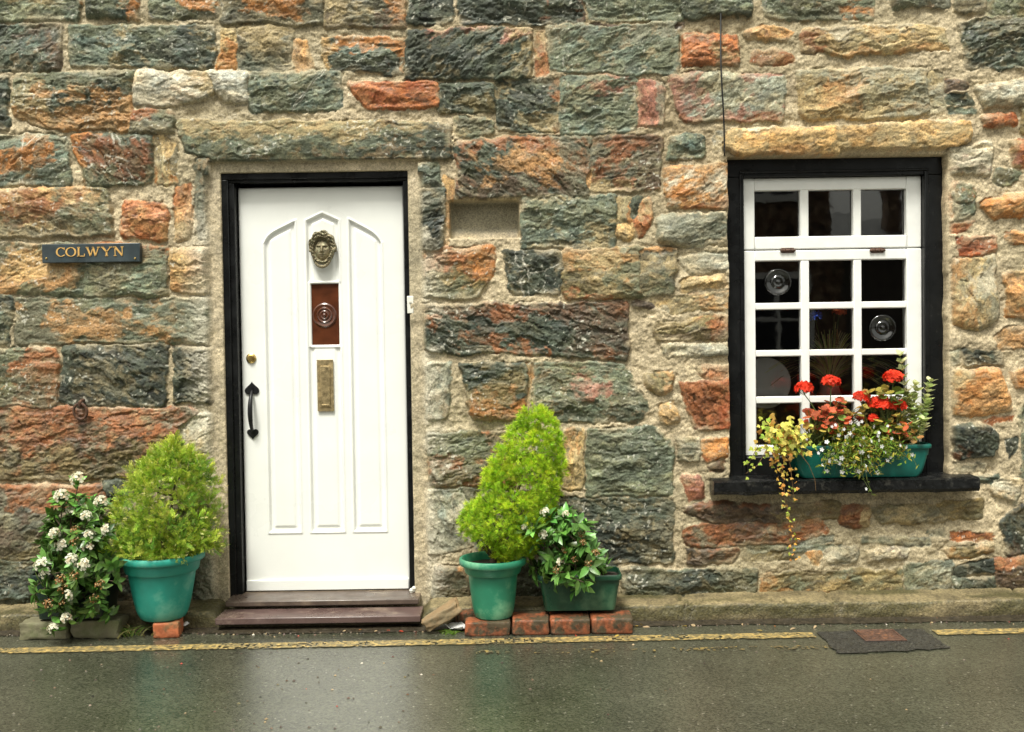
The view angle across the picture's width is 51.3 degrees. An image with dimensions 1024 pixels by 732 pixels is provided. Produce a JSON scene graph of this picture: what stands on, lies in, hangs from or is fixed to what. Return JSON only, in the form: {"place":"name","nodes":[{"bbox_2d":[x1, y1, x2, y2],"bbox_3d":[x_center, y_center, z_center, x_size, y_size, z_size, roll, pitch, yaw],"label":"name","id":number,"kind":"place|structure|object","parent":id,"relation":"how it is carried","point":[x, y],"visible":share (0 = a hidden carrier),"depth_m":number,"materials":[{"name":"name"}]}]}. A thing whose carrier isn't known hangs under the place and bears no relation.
{"place":"outdoors","nodes":[
{"label":"outdoors","id":0,"kind":"place"},
{"bbox_2d":[0,621,1023,731],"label":"road","id":1,"kind":"structure","parent":0,"point":[765,687],"depth_m":4.00,"materials":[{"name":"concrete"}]},
{"bbox_2d":[19,617,71,639],"bbox_3d":[-2.072,1.169,4.764,0.230,0.081,0.130,-1,2,0],"label":"stone block","id":2,"kind":"object","parent":1,"relation":"on","point":[32,627],"depth_m":4.70,"materials":[{"name":"grey stone"}]},
{"bbox_2d":[30,566,122,618],"bbox_3d":[-1.954,1.019,4.803,0.360,0.200,0.200,-1,2,0],"label":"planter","id":3,"kind":"object","parent":2,"relation":"on","point":[112,597],"visible":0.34,"depth_m":4.72,"materials":[{"name":"black plastic"}]},
{"bbox_2d":[28,471,127,637],"bbox_3d":[-1.915,0.815,4.714,0.498,0.711,0.403,-1,2,0],"label":"viburnum bush","id":4,"kind":"object","parent":3,"relation":"in","point":[70,558],"visible":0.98,"depth_m":4.62,"materials":[{"name":"green plant"}]},
{"bbox_2d":[70,614,128,638],"bbox_3d":[-1.845,1.163,4.766,0.231,0.086,0.128,-1,2,0],"label":"stone block","id":5,"kind":"object","parent":1,"relation":"on","point":[94,628],"depth_m":4.71,"materials":[{"name":"grey stone"}]},
{"bbox_2d":[117,623,182,638],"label":"grass tuft","id":6,"kind":"object","parent":1,"relation":"on","point":[128,631],"visible":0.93,"depth_m":4.75,"materials":[{"name":"green plant"}]},
{"bbox_2d":[153,617,183,637],"bbox_3d":[-1.533,1.165,4.763,0.115,0.070,0.134,-1,2,-7],"label":"brick","id":7,"kind":"object","parent":1,"relation":"on","point":[171,629],"visible":0.83,"depth_m":4.70,"materials":[{"name":"orange brick"}]},
{"bbox_2d":[119,549,204,621],"bbox_3d":[-1.570,0.983,4.792,0.374,0.291,0.374,-1,2,0],"label":"plant pot","id":8,"kind":"object","parent":7,"relation":"on","point":[161,590],"visible":0.73,"depth_m":4.68,"materials":[{"name":"teal plastic"}]},
{"bbox_2d":[88,430,229,564],"bbox_3d":[-1.596,0.598,4.791,0.649,0.635,0.523,-1,2,0],"label":"thuja shrub","id":9,"kind":"object","parent":8,"relation":"in","point":[184,540],"visible":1,"depth_m":4.71,"materials":[{"name":"green plant"}]},
{"bbox_2d":[0,632,815,652],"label":"yellow line","id":10,"kind":"object","parent":1,"relation":"on","point":[374,642],"visible":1,"depth_m":4.57,"materials":[{"name":"paint"}]},
{"bbox_2d":[421,597,461,631],"bbox_3d":[-0.315,1.104,4.742,0.181,0.131,0.101,-1,2,-9],"label":"loose slab","id":11,"kind":"object","parent":1,"relation":"on","point":[450,609],"depth_m":4.70,"materials":[{"name":"beige stone"}]},
{"bbox_2d":[439,629,461,634],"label":"weed tuft","id":12,"kind":"object","parent":1,"relation":"on","point":[447,631],"visible":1,"depth_m":4.71,"materials":[{"name":"green plant"}]},
{"bbox_2d":[440,622,464,629],"bbox_3d":[-0.266,1.155,4.743,0.122,0.026,0.044,-1,2,10],"label":"paper scrap","id":13,"kind":"object","parent":1,"relation":"on","point":[456,625],"visible":0.96,"depth_m":4.74,"materials":[{"name":"white paper"}]},
{"bbox_2d":[465,617,510,635],"bbox_3d":[-0.106,1.149,4.712,0.203,0.062,0.115,-1,2,0],"label":"brick","id":14,"kind":"object","parent":1,"relation":"on","point":[475,626],"visible":0.95,"depth_m":4.66,"materials":[{"name":"red brick"}]},
{"bbox_2d":[459,551,525,620],"bbox_3d":[-0.084,0.984,4.757,0.300,0.266,0.300,-1,2,0],"label":"plant pot","id":15,"kind":"object","parent":14,"relation":"on","point":[493,589],"visible":0.89,"depth_m":4.67,"materials":[{"name":"green plastic"}]},
{"bbox_2d":[455,401,570,564],"bbox_3d":[0.002,0.524,4.785,0.532,0.759,0.443,-1,2,0],"label":"conifer shrub","id":16,"kind":"object","parent":15,"relation":"in","point":[498,537],"visible":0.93,"depth_m":4.71,"materials":[{"name":"green plant"}]},
{"bbox_2d":[0,0,1023,624],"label":"stone cottage","id":17,"kind":"structure","parent":1,"relation":"on","point":[372,292],"depth_m":4.98,"materials":[{"name":"multicoloured stone"}]},
{"bbox_2d":[72,399,87,419],"bbox_3d":[-1.997,0.202,4.980,0.070,0.101,0.087,0,2,23],"label":"iron ring","id":18,"kind":"object","parent":17,"relation":"attached to","point":[79,404],"visible":1,"depth_m":4.95,"materials":[{"name":"brown metal"}]},
{"bbox_2d":[42,243,141,262],"bbox_3d":[-1.948,-0.523,4.949,0.454,0.087,0.033,-1,2,0],"label":"name plate","id":19,"kind":"object","parent":17,"relation":"attached to","point":[92,253],"visible":1,"depth_m":4.93,"materials":[{"name":"stone"}]},
{"bbox_2d":[238,186,409,590],"bbox_3d":[-0.896,0.112,5.082,0.785,1.926,0.105,-1,1,0],"label":"door","id":20,"kind":"structure","parent":17,"relation":"in","point":[322,281],"depth_m":5.09,"materials":[{"name":"white paint"}]},
{"bbox_2d":[720,13,724,155],"bbox_3d":[0.975,-1.403,4.936,0.021,0.874,0.104,0,2,23],"label":"cable","id":21,"kind":"object","parent":17,"relation":"attached to","point":[722,81],"visible":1,"depth_m":4.91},
{"bbox_2d":[756,357,790,443],"bbox_3d":[1.230,0.195,5.207,0.250,0.477,0.070,-1,2,0],"label":"plate","id":22,"kind":"object","parent":17,"relation":"on","point":[765,380],"visible":0.57,"depth_m":5.18,"materials":[{"name":"grey ceramic"}]},
{"bbox_2d":[813,376,845,440],"bbox_3d":[1.560,0.239,5.244,0.156,0.378,0.156,-1,2,0],"label":"vase","id":23,"kind":"object","parent":17,"relation":"on","point":[823,390],"visible":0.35,"depth_m":5.20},
{"bbox_2d":[756,300,902,387],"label":"dried grass","id":24,"kind":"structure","parent":23,"relation":"in","point":[836,366],"depth_m":5.19,"materials":[{"name":"brown plant"}]},
{"bbox_2d":[727,157,943,474],"bbox_3d":[1.529,-0.226,5.103,1.079,1.570,0.127,-1,1,0],"label":"window","id":25,"kind":"structure","parent":17,"relation":"in","point":[919,179],"depth_m":5.07,"materials":[{"name":"black paint"}]},
{"bbox_2d":[788,441,931,477],"bbox_3d":[1.617,0.438,4.999,0.652,0.150,0.165,-1,2,0],"label":"window box","id":26,"kind":"object","parent":17,"relation":"on","point":[892,469],"visible":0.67,"depth_m":4.93,"materials":[{"name":"teal plastic"}]},
{"bbox_2d":[743,413,816,560],"bbox_3d":[1.236,0.556,4.892,0.359,0.681,0.222,-1,2,0],"label":"ivy","id":27,"kind":"object","parent":26,"relation":"in","point":[785,445],"visible":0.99,"depth_m":4.87,"materials":[{"name":"yellow plant"}]},
{"bbox_2d":[794,374,876,445],"bbox_3d":[1.492,0.217,4.945,0.389,0.362,0.192,-1,2,0],"label":"geranium","id":28,"kind":"object","parent":26,"relation":"in","point":[824,416],"visible":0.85,"depth_m":4.92,"materials":[{"name":"red plant"}]},
{"bbox_2d":[815,420,918,495],"bbox_3d":[1.633,0.417,4.910,0.510,0.348,0.244,-1,2,0],"label":"lobelia","id":29,"kind":"object","parent":26,"relation":"in","point":[854,447],"visible":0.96,"depth_m":4.87,"materials":[{"name":"green plant"}]},
{"bbox_2d":[838,369,923,444],"bbox_3d":[1.696,0.204,4.942,0.405,0.384,0.193,-1,2,0],"label":"geranium","id":30,"kind":"object","parent":26,"relation":"in","point":[884,402],"visible":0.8,"depth_m":4.90,"materials":[{"name":"red plant"}]},
{"bbox_2d":[0,588,1023,630],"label":"kerb","id":31,"kind":"structure","parent":1,"relation":"on","point":[951,602],"depth_m":4.84,"materials":[{"name":"concrete"}]},
{"bbox_2d":[0,615,1023,635],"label":"sidewalk","id":32,"kind":"structure","parent":1,"relation":"on","point":[372,628],"depth_m":4.79,"materials":[{"name":"grey concrete"}]},
{"bbox_2d":[455,609,475,629],"bbox_3d":[-0.210,1.140,4.802,0.086,0.078,0.062,-1,2,-17],"label":"brick","id":33,"kind":"object","parent":32,"relation":"on","point":[462,615],"visible":0.56,"depth_m":4.77,"materials":[{"name":"red brick"}]},
{"bbox_2d":[589,610,632,633],"bbox_3d":[0.439,1.135,4.737,0.186,0.072,0.166,-1,2,0],"label":"brick","id":34,"kind":"object","parent":32,"relation":"on","point":[611,621],"visible":0.97,"depth_m":4.66,"materials":[{"name":"red brick"}]},
{"bbox_2d":[512,611,549,634],"bbox_3d":[0.082,1.141,4.737,0.168,0.070,0.164,-1,2,0],"label":"brick","id":35,"kind":"object","parent":1,"relation":"on","point":[530,622],"visible":1,"depth_m":4.66,"materials":[{"name":"red brick"}]},
{"bbox_2d":[549,611,590,634],"bbox_3d":[0.255,1.139,4.738,0.180,0.071,0.165,-1,2,0],"label":"brick","id":36,"kind":"object","parent":1,"relation":"on","point":[567,622],"visible":0.99,"depth_m":4.66,"materials":[{"name":"red brick"}]},
{"bbox_2d":[537,566,621,610],"bbox_3d":[0.301,1.003,4.803,0.375,0.158,0.190,-1,2,0],"label":"planter","id":37,"kind":"object","parent":36,"relation":"on","point":[604,587],"visible":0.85,"depth_m":4.72,"materials":[{"name":"green plastic"}]},
{"bbox_2d":[514,502,612,599],"bbox_3d":[0.234,0.829,4.743,0.455,0.461,0.330,-1,2,0],"label":"viburnum bush","id":38,"kind":"object","parent":37,"relation":"in","point":[569,556],"visible":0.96,"depth_m":4.67,"materials":[{"name":"green plant"}]},
{"bbox_2d":[476,645,831,653],"bbox_3d":[0.583,1.172,4.412,1.597,0.001,0.067,-1,2,0],"label":"yellow line","id":39,"kind":"object","parent":1,"relation":"on","point":[695,648],"visible":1,"depth_m":4.42,"materials":[{"name":"paint"}]},
{"bbox_2d":[817,629,949,652],"bbox_3d":[1.559,1.155,4.492,0.489,0.001,0.347,-1,2,0],"label":"tarmac patch","id":40,"kind":"object","parent":1,"relation":"on","point":[851,641],"visible":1,"depth_m":4.46,"materials":[{"name":"grey asphalt"}]},
{"bbox_2d":[853,629,906,640],"bbox_3d":[1.572,1.151,4.563,0.177,0.006,0.168,-1,2,0],"label":"stopcock cover","id":41,"kind":"object","parent":40,"relation":"on","point":[878,634],"visible":1,"depth_m":4.55,"materials":[{"name":"metal"}]},
{"bbox_2d":[933,628,1023,634],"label":"yellow line","id":42,"kind":"object","parent":1,"relation":"on","point":[976,631],"visible":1,"depth_m":4.61,"materials":[{"name":"paint"}]},
{"bbox_2d":[896,349,937,444],"bbox_3d":[1.867,0.155,4.973,0.230,0.473,0.145,-2,2,-41],"label":"hebe shrub","id":43,"kind":"object","parent":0,"point":[917,410],"visible":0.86,"depth_m":4.96,"materials":[{"name":"green plant"}]}
]}

